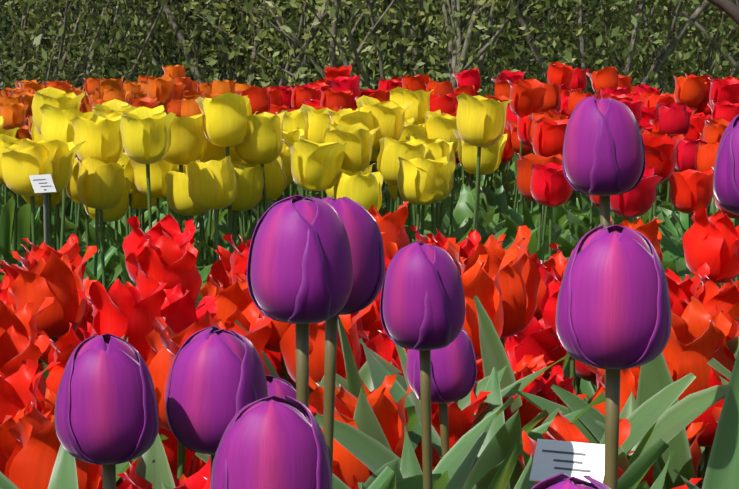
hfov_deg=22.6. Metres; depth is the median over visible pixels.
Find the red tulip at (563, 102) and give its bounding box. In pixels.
[560,95,569,118]
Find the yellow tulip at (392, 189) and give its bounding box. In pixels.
[387,183,411,243]
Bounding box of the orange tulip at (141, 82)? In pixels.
[138,80,147,91]
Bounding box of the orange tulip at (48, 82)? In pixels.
[43,80,66,87]
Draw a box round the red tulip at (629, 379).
[584,365,639,415]
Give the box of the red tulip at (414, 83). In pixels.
[400,74,428,90]
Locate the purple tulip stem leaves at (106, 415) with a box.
[54,333,392,488]
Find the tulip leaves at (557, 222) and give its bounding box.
[545,219,591,240]
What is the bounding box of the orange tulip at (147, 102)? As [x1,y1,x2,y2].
[122,97,159,226]
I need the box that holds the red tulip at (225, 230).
[219,212,257,237]
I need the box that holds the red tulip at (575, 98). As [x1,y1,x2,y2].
[567,90,595,115]
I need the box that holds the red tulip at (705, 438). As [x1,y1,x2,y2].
[686,335,738,475]
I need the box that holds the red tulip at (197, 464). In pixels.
[189,451,205,476]
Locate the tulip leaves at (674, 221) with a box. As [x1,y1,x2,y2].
[663,210,679,234]
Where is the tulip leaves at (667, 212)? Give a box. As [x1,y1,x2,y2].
[656,206,707,231]
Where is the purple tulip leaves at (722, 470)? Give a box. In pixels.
[702,350,738,488]
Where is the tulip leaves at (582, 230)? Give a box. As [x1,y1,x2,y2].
[535,204,599,241]
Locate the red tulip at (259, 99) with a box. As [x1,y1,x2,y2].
[234,86,318,210]
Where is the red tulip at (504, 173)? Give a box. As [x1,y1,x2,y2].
[499,165,505,181]
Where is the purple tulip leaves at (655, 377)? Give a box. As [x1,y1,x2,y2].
[635,352,697,488]
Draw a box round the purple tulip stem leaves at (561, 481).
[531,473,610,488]
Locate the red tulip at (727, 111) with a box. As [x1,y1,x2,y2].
[664,101,738,207]
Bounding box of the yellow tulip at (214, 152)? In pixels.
[199,140,241,263]
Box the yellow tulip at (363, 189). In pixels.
[333,169,382,211]
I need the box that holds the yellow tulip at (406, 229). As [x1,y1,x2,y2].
[390,197,413,230]
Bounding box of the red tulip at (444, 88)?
[424,80,474,186]
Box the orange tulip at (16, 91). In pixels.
[5,89,32,95]
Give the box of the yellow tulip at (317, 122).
[300,104,351,198]
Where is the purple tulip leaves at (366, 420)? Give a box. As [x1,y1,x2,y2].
[195,386,391,462]
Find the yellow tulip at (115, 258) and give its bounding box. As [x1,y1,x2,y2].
[109,160,198,262]
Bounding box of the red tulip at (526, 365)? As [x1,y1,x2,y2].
[514,354,555,380]
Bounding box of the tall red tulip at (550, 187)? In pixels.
[530,162,572,257]
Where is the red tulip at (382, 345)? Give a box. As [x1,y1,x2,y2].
[357,329,470,372]
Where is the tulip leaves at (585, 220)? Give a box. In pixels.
[566,193,596,228]
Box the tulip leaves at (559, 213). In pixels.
[546,199,593,230]
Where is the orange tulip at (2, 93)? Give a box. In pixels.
[0,87,21,96]
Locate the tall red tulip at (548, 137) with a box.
[479,117,569,259]
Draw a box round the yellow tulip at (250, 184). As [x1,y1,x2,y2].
[226,162,263,251]
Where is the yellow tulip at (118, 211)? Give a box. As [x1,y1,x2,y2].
[84,177,130,283]
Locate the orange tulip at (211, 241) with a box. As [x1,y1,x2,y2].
[178,209,221,247]
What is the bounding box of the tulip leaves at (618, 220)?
[596,211,660,226]
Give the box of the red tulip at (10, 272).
[0,255,73,371]
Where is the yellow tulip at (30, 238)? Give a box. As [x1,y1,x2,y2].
[29,212,75,245]
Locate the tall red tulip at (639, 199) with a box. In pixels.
[610,167,662,221]
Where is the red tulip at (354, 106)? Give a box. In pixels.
[287,100,357,187]
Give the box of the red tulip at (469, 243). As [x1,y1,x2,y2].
[410,226,480,264]
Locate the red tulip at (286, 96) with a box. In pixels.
[275,87,291,108]
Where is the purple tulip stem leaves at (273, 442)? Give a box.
[210,395,332,488]
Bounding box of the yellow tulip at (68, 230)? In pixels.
[36,228,74,241]
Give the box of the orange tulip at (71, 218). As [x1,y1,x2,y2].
[51,112,85,245]
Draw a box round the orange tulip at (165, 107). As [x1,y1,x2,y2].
[144,94,167,112]
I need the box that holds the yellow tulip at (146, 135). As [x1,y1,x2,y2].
[118,106,207,289]
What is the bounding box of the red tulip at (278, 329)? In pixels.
[234,273,290,380]
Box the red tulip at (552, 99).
[541,82,576,201]
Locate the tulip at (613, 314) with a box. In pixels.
[556,224,670,488]
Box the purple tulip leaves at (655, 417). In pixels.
[395,344,728,464]
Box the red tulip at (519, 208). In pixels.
[504,126,526,216]
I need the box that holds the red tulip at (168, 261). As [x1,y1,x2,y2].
[125,231,201,302]
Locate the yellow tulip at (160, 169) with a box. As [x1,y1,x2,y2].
[99,158,212,282]
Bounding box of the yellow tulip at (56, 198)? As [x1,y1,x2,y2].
[21,191,61,245]
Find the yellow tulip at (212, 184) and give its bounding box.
[186,156,236,260]
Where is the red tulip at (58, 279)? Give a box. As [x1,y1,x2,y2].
[8,246,96,342]
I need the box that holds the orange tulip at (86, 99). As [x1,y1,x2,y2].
[81,94,91,110]
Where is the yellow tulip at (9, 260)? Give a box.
[0,245,36,284]
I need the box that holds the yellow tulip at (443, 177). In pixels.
[417,156,455,236]
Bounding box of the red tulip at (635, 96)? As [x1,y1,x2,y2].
[627,93,639,100]
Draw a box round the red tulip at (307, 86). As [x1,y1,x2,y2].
[294,84,321,94]
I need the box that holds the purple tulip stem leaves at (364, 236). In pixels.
[319,197,496,488]
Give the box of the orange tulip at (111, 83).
[98,78,123,98]
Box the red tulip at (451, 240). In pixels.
[420,238,455,248]
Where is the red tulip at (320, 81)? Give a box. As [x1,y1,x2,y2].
[315,79,325,83]
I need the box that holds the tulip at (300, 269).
[247,195,352,408]
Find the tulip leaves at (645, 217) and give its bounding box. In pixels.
[571,196,657,224]
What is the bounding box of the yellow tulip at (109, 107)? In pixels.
[79,99,184,280]
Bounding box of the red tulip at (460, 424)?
[369,381,490,448]
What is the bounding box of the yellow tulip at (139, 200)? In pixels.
[132,193,155,218]
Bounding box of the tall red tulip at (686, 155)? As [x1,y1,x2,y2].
[675,138,734,227]
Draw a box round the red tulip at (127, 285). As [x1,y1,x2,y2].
[124,282,133,288]
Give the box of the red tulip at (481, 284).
[461,249,517,359]
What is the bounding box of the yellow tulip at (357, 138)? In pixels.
[324,123,380,172]
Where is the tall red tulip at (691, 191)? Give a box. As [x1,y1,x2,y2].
[667,169,713,226]
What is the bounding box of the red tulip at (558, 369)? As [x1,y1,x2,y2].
[516,365,569,400]
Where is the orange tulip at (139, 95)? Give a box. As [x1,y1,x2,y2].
[131,91,146,98]
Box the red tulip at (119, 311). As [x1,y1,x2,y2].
[74,279,174,362]
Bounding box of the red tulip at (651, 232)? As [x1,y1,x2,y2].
[563,216,662,403]
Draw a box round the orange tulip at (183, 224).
[170,209,199,232]
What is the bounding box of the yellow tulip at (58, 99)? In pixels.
[32,87,107,265]
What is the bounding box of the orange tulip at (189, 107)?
[159,98,227,251]
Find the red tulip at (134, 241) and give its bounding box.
[122,213,195,283]
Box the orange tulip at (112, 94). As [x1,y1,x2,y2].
[102,88,129,102]
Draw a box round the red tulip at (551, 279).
[536,260,574,390]
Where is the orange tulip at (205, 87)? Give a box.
[197,82,210,93]
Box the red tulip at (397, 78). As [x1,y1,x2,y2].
[391,77,401,80]
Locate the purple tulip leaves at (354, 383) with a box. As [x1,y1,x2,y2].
[338,315,561,433]
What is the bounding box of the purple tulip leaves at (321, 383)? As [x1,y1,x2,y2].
[318,377,323,387]
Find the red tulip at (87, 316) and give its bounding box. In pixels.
[74,302,95,341]
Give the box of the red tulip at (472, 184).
[465,163,503,212]
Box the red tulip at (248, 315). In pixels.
[196,299,264,332]
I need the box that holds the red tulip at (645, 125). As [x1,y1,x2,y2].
[639,123,651,126]
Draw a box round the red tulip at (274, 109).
[269,104,294,199]
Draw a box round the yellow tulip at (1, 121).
[0,116,2,127]
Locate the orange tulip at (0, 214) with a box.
[0,184,13,243]
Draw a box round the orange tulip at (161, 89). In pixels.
[146,77,178,215]
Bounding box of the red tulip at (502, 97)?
[474,95,513,192]
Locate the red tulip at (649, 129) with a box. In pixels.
[638,125,651,131]
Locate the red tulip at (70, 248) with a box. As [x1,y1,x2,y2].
[20,234,84,396]
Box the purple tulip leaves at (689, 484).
[672,469,699,488]
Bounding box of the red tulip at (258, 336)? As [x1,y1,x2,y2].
[152,310,271,454]
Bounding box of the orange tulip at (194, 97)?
[183,94,201,99]
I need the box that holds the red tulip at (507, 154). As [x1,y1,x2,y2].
[500,133,513,182]
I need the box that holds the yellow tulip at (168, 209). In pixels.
[167,203,201,256]
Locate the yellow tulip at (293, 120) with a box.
[276,109,304,196]
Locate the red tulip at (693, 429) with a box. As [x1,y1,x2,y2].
[685,422,709,477]
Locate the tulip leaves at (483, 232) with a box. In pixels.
[446,217,486,237]
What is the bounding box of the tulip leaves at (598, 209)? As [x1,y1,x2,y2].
[576,204,599,226]
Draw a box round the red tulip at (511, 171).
[492,95,517,199]
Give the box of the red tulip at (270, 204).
[252,181,292,217]
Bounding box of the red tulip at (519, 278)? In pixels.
[446,225,540,348]
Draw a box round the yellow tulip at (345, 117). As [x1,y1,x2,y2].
[325,107,375,145]
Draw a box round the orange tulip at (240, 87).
[235,83,254,90]
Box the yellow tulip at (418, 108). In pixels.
[390,87,458,240]
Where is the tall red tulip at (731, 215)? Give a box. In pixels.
[711,167,738,286]
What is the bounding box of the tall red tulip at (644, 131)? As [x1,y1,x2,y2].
[565,128,684,259]
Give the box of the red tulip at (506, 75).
[497,70,524,81]
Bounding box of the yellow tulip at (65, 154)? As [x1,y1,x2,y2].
[18,139,85,237]
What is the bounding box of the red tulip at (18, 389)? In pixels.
[0,359,60,424]
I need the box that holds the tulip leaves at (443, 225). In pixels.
[441,218,500,236]
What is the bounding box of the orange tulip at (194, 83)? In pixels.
[191,80,197,90]
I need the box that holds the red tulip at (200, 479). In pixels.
[116,456,210,488]
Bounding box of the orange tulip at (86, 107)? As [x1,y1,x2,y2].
[81,102,92,112]
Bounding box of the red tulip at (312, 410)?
[309,404,316,416]
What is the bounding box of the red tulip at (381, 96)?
[355,90,457,209]
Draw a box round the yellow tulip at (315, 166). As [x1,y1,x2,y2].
[281,139,345,198]
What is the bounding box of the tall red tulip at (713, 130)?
[659,118,729,235]
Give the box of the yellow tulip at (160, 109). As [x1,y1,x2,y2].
[83,105,228,265]
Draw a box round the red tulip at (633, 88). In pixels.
[630,86,635,93]
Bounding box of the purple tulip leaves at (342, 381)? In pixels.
[335,373,366,396]
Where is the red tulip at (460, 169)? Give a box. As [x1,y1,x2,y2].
[458,164,461,178]
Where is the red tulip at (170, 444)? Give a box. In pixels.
[120,427,192,480]
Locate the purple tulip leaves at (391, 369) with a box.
[317,341,406,390]
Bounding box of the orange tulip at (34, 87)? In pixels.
[18,81,44,93]
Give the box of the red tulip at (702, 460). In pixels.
[700,450,704,469]
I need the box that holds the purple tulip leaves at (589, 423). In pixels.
[510,384,628,458]
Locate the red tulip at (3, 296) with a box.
[0,289,7,303]
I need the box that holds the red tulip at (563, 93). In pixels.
[560,91,573,98]
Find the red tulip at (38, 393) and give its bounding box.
[34,363,45,400]
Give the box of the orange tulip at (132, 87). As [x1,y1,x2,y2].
[123,82,144,101]
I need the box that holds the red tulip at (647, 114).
[639,106,666,201]
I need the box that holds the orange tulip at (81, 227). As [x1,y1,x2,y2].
[74,99,110,236]
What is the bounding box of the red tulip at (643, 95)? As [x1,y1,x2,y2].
[639,91,661,106]
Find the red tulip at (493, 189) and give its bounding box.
[489,160,519,199]
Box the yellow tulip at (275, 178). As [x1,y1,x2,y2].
[241,156,285,212]
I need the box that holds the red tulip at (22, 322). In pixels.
[0,297,53,343]
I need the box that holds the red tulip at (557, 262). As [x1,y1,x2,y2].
[527,248,589,403]
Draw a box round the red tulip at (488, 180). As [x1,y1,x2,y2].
[487,174,513,187]
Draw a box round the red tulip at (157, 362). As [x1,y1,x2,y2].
[145,317,225,479]
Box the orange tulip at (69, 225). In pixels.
[60,202,99,245]
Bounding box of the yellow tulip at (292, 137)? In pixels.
[277,128,303,201]
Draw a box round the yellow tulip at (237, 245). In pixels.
[195,210,245,271]
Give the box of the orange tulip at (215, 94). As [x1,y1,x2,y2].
[202,92,221,98]
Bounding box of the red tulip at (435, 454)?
[414,439,439,472]
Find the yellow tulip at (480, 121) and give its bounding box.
[456,93,541,249]
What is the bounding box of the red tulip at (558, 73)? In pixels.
[547,61,576,87]
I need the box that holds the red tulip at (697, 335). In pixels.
[662,296,733,488]
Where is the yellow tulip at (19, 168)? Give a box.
[1,140,58,245]
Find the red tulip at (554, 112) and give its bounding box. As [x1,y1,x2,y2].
[527,109,562,209]
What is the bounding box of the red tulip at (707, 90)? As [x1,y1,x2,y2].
[685,73,713,113]
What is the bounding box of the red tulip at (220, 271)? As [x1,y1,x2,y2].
[207,245,232,288]
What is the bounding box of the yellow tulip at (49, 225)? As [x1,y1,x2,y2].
[9,193,51,267]
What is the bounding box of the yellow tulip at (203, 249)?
[198,215,212,265]
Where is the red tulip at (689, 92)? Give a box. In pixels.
[656,76,706,211]
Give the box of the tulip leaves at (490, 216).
[460,205,510,232]
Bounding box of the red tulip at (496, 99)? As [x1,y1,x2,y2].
[483,95,507,192]
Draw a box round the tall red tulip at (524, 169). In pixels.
[516,153,561,250]
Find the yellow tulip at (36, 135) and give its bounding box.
[31,116,100,254]
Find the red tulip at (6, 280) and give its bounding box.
[1,277,9,305]
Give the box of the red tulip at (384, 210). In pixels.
[382,200,394,215]
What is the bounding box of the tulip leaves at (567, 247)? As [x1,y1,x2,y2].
[548,222,577,259]
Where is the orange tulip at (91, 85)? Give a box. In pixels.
[83,77,99,94]
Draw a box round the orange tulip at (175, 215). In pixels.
[155,204,223,220]
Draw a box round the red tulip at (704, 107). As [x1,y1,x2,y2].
[698,97,711,115]
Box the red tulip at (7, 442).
[0,401,54,473]
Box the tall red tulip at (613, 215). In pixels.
[610,210,615,219]
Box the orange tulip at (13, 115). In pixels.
[0,103,43,250]
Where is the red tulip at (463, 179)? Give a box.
[434,169,465,202]
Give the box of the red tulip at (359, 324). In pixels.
[350,311,362,349]
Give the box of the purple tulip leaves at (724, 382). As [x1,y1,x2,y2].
[716,376,728,422]
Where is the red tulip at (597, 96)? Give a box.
[581,94,613,193]
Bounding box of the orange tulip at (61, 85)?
[46,82,71,88]
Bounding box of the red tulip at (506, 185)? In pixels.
[502,174,514,193]
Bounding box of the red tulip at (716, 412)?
[712,407,721,421]
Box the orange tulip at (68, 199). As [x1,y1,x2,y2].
[2,114,70,240]
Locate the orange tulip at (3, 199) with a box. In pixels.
[1,187,7,203]
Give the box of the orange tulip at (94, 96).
[86,93,100,102]
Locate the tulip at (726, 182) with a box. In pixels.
[713,115,738,214]
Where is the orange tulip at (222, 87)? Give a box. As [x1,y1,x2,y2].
[210,80,235,93]
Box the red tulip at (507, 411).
[398,373,518,423]
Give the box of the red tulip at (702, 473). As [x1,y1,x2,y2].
[701,466,703,479]
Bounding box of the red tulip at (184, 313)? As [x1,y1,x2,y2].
[128,283,218,333]
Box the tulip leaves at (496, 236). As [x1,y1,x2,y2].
[419,225,506,239]
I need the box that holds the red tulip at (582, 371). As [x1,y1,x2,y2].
[569,357,596,387]
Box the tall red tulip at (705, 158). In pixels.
[659,142,718,235]
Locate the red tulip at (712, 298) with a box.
[691,271,738,452]
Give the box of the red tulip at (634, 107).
[619,99,658,186]
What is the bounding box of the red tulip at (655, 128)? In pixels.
[652,118,674,211]
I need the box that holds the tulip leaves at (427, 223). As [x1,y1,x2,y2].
[424,213,478,243]
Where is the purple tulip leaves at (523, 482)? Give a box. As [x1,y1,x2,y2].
[514,453,535,488]
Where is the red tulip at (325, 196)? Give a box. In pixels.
[311,97,384,201]
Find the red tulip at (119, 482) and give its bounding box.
[116,478,122,486]
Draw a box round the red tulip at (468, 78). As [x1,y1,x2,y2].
[452,68,516,168]
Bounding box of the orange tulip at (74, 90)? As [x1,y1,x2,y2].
[51,87,77,215]
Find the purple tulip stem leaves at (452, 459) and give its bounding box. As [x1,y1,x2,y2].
[266,375,514,488]
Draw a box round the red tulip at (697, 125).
[684,115,710,140]
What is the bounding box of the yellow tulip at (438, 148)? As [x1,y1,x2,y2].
[406,132,452,234]
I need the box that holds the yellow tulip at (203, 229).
[199,214,205,270]
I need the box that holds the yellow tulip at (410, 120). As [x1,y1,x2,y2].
[388,117,413,211]
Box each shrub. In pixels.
[0,0,79,88]
[0,0,155,90]
[0,0,172,89]
[0,0,175,88]
[0,0,228,91]
[0,0,232,89]
[0,0,373,87]
[0,0,568,95]
[0,2,122,86]
[0,4,49,87]
[1,8,136,87]
[2,0,230,85]
[14,0,475,88]
[16,1,355,83]
[34,0,404,86]
[71,0,502,88]
[83,0,378,82]
[88,0,258,83]
[93,1,217,79]
[110,0,613,163]
[146,1,419,80]
[189,2,500,86]
[214,0,524,94]
[251,0,738,96]
[255,0,622,94]
[274,0,502,89]
[279,4,592,86]
[286,1,594,95]
[310,0,648,89]
[357,0,655,93]
[406,0,664,87]
[428,0,738,93]
[476,0,738,93]
[479,5,610,91]
[481,0,676,82]
[512,0,725,85]
[522,0,738,94]
[535,3,730,76]
[547,0,736,86]
[572,0,738,84]
[595,0,738,93]
[633,2,738,76]
[669,0,738,81]
[677,1,738,78]
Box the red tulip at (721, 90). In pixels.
[707,77,738,106]
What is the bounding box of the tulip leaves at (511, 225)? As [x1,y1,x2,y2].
[503,216,581,245]
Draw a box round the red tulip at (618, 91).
[600,87,626,95]
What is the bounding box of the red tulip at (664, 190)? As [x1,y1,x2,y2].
[661,182,667,194]
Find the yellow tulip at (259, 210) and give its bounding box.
[222,201,260,250]
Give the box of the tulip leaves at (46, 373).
[43,362,48,379]
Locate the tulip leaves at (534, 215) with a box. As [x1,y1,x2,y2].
[465,202,538,232]
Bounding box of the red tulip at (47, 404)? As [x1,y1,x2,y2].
[36,388,55,422]
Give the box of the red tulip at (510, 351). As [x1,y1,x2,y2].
[476,343,524,380]
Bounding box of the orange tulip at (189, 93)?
[183,90,203,96]
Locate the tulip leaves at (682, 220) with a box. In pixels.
[648,211,688,242]
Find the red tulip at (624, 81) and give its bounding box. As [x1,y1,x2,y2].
[618,75,631,93]
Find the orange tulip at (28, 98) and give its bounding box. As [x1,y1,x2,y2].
[1,91,34,200]
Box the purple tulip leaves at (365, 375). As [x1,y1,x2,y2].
[359,351,483,457]
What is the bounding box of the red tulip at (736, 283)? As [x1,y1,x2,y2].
[680,281,738,303]
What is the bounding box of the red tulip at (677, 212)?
[649,119,678,219]
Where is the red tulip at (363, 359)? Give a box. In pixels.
[358,348,366,371]
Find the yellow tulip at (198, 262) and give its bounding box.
[195,211,243,269]
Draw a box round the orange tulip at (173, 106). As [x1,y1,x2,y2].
[167,99,180,116]
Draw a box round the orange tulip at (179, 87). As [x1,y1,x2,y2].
[172,82,185,99]
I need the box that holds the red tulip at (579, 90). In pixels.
[562,88,582,92]
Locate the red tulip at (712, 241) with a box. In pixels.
[682,208,738,283]
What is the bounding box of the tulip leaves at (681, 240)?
[675,227,682,243]
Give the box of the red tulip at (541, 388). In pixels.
[522,373,575,410]
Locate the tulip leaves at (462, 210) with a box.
[429,182,483,230]
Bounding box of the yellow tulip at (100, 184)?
[74,157,125,277]
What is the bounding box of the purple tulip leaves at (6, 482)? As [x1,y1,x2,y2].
[0,472,18,488]
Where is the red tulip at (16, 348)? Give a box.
[0,325,50,396]
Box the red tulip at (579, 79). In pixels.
[568,68,589,92]
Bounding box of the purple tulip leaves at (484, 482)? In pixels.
[472,460,509,488]
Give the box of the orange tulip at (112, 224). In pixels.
[94,101,166,246]
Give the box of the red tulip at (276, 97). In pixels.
[269,89,282,105]
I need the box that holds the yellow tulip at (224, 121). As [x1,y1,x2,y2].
[195,92,256,300]
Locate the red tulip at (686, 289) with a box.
[665,263,709,316]
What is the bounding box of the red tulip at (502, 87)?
[494,81,512,165]
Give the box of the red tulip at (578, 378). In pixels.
[549,244,580,394]
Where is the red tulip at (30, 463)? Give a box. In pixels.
[4,401,102,488]
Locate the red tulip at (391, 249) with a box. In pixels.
[289,242,467,388]
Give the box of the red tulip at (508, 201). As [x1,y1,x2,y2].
[506,195,522,212]
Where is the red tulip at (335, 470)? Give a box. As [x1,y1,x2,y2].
[333,460,357,488]
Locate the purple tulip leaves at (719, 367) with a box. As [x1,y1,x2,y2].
[707,317,738,380]
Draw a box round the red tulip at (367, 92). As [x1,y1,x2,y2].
[360,88,384,202]
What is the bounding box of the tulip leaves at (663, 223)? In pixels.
[630,214,679,238]
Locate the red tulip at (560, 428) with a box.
[518,411,630,483]
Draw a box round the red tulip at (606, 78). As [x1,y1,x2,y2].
[586,67,618,94]
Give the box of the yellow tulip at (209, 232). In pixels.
[205,210,247,265]
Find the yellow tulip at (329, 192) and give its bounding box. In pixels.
[325,163,374,198]
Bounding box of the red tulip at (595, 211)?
[568,201,598,216]
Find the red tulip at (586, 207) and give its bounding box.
[582,201,590,214]
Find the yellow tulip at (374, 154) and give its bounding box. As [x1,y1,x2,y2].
[369,149,415,242]
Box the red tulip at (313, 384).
[309,376,406,395]
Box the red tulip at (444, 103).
[430,94,458,207]
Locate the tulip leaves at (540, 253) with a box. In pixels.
[502,235,548,262]
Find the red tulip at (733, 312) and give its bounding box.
[728,301,738,336]
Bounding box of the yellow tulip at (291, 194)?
[251,183,292,222]
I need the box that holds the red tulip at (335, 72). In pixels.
[324,65,351,84]
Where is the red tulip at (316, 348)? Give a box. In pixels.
[280,302,372,392]
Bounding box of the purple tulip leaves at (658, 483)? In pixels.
[650,450,675,488]
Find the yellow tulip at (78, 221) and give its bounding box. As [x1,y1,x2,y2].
[76,157,112,280]
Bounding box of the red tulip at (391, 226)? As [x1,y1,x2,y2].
[309,201,409,394]
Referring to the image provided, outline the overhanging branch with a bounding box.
[707,0,738,25]
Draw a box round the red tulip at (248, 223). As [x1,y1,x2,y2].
[223,209,252,236]
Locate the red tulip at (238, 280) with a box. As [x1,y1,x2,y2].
[217,277,241,286]
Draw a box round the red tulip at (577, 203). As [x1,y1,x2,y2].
[576,194,587,208]
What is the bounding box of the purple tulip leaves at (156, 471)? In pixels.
[135,433,175,488]
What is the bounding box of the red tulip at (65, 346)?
[32,323,80,394]
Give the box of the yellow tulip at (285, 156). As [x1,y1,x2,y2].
[278,146,292,200]
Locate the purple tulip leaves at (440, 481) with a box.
[364,392,604,488]
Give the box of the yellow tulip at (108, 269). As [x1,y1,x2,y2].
[81,209,201,277]
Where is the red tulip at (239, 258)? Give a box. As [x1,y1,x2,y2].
[222,235,250,282]
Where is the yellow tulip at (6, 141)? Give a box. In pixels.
[0,134,33,267]
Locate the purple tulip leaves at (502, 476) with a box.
[487,442,522,488]
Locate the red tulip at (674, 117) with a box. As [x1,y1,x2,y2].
[655,102,692,205]
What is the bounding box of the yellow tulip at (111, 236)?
[93,106,139,280]
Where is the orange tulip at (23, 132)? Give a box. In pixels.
[1,125,31,224]
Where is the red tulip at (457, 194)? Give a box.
[455,180,480,203]
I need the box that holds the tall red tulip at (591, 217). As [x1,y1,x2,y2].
[589,201,592,229]
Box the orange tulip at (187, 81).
[172,77,191,90]
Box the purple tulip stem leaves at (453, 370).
[358,327,523,488]
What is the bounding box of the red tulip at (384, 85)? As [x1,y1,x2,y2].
[378,78,401,91]
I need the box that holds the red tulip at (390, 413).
[309,375,412,488]
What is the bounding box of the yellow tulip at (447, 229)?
[434,110,482,233]
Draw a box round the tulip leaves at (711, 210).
[661,198,734,222]
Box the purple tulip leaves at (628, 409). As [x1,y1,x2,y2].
[619,390,665,488]
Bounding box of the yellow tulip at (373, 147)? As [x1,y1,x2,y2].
[356,104,382,216]
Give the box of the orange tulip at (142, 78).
[137,75,159,81]
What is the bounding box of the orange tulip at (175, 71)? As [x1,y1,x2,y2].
[161,65,184,77]
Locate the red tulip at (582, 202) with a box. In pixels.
[575,93,632,210]
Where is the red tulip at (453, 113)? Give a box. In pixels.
[441,111,456,214]
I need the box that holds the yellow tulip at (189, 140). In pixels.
[164,114,211,281]
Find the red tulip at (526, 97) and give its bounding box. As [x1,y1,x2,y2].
[481,78,546,227]
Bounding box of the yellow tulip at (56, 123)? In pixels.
[39,103,123,279]
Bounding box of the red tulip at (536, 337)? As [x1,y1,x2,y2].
[504,317,566,380]
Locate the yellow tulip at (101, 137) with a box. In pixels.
[70,115,124,292]
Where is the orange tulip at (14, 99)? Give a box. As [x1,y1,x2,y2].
[0,94,26,244]
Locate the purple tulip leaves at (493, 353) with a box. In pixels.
[473,296,738,412]
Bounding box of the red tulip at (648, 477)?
[638,463,701,488]
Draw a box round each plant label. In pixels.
[29,174,55,244]
[529,439,604,482]
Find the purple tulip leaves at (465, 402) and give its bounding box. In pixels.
[409,363,507,417]
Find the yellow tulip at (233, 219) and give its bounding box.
[232,163,243,238]
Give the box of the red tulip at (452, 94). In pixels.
[438,92,499,189]
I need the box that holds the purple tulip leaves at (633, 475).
[332,438,668,488]
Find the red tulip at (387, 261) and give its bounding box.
[375,256,390,312]
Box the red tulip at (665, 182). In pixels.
[663,109,696,187]
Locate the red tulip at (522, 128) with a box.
[499,112,544,226]
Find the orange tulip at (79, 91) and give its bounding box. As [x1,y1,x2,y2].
[76,88,83,103]
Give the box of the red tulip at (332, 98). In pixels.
[281,89,352,197]
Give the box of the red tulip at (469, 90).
[453,85,506,164]
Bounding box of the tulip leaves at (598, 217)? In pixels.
[564,212,599,229]
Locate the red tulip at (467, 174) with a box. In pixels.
[458,170,469,185]
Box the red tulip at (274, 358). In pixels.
[263,348,290,381]
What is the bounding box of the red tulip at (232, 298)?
[187,274,251,477]
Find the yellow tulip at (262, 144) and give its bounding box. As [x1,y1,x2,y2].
[196,110,287,267]
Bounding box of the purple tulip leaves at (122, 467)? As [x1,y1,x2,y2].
[116,434,167,481]
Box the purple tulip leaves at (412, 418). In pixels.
[372,390,417,430]
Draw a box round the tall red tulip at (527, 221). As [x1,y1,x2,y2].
[508,112,568,240]
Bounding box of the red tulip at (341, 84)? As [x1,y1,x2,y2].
[325,74,384,202]
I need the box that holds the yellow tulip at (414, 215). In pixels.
[413,204,415,225]
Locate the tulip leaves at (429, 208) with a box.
[396,188,474,225]
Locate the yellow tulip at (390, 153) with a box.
[377,136,428,209]
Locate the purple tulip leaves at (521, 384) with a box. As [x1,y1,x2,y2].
[234,320,570,397]
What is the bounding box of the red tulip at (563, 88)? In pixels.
[507,86,571,165]
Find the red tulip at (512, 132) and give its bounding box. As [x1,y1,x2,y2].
[507,120,530,215]
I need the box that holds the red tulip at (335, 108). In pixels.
[314,105,386,206]
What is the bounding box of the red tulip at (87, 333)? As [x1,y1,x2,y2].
[79,322,91,341]
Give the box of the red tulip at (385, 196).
[382,184,404,224]
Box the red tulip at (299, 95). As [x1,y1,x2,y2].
[291,87,318,108]
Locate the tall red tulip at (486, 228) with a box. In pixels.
[465,206,538,231]
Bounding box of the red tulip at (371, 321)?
[361,297,382,347]
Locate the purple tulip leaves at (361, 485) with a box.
[358,482,365,488]
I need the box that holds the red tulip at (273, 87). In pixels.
[270,85,292,90]
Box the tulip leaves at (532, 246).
[456,228,561,259]
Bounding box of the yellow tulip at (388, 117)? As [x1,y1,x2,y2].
[356,95,411,214]
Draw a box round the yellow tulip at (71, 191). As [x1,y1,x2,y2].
[66,158,121,291]
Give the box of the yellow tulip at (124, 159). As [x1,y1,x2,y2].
[106,152,198,290]
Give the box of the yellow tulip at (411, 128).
[399,121,426,236]
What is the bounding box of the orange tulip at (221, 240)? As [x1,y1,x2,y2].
[197,210,228,245]
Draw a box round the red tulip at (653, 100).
[644,93,674,194]
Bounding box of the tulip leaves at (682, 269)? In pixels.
[670,255,720,288]
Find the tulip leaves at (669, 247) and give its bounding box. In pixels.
[659,234,685,275]
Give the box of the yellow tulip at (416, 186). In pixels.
[397,157,445,240]
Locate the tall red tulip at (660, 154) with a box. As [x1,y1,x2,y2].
[641,134,679,218]
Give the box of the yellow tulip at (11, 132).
[0,127,56,244]
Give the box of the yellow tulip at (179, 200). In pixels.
[165,169,206,218]
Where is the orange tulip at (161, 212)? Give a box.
[132,205,165,229]
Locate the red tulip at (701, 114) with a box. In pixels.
[692,112,704,116]
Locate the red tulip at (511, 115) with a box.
[505,103,538,211]
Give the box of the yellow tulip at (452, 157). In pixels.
[412,138,454,241]
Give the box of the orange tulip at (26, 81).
[14,80,39,87]
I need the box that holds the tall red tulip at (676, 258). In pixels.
[639,182,678,262]
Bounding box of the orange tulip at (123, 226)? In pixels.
[120,207,164,236]
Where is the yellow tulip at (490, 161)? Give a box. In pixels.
[452,130,506,243]
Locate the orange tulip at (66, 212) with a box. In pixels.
[51,202,70,217]
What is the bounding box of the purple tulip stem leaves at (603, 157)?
[315,95,644,472]
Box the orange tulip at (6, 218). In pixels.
[0,127,18,263]
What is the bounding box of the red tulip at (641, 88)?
[635,84,661,93]
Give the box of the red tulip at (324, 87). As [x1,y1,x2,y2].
[308,82,329,97]
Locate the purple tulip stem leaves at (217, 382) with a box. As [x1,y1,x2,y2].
[165,326,267,481]
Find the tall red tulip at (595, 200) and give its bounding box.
[589,195,599,207]
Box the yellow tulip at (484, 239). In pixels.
[449,151,497,243]
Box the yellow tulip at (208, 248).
[193,111,257,256]
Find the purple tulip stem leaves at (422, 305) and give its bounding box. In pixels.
[380,241,465,488]
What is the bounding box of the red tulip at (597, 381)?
[596,366,640,386]

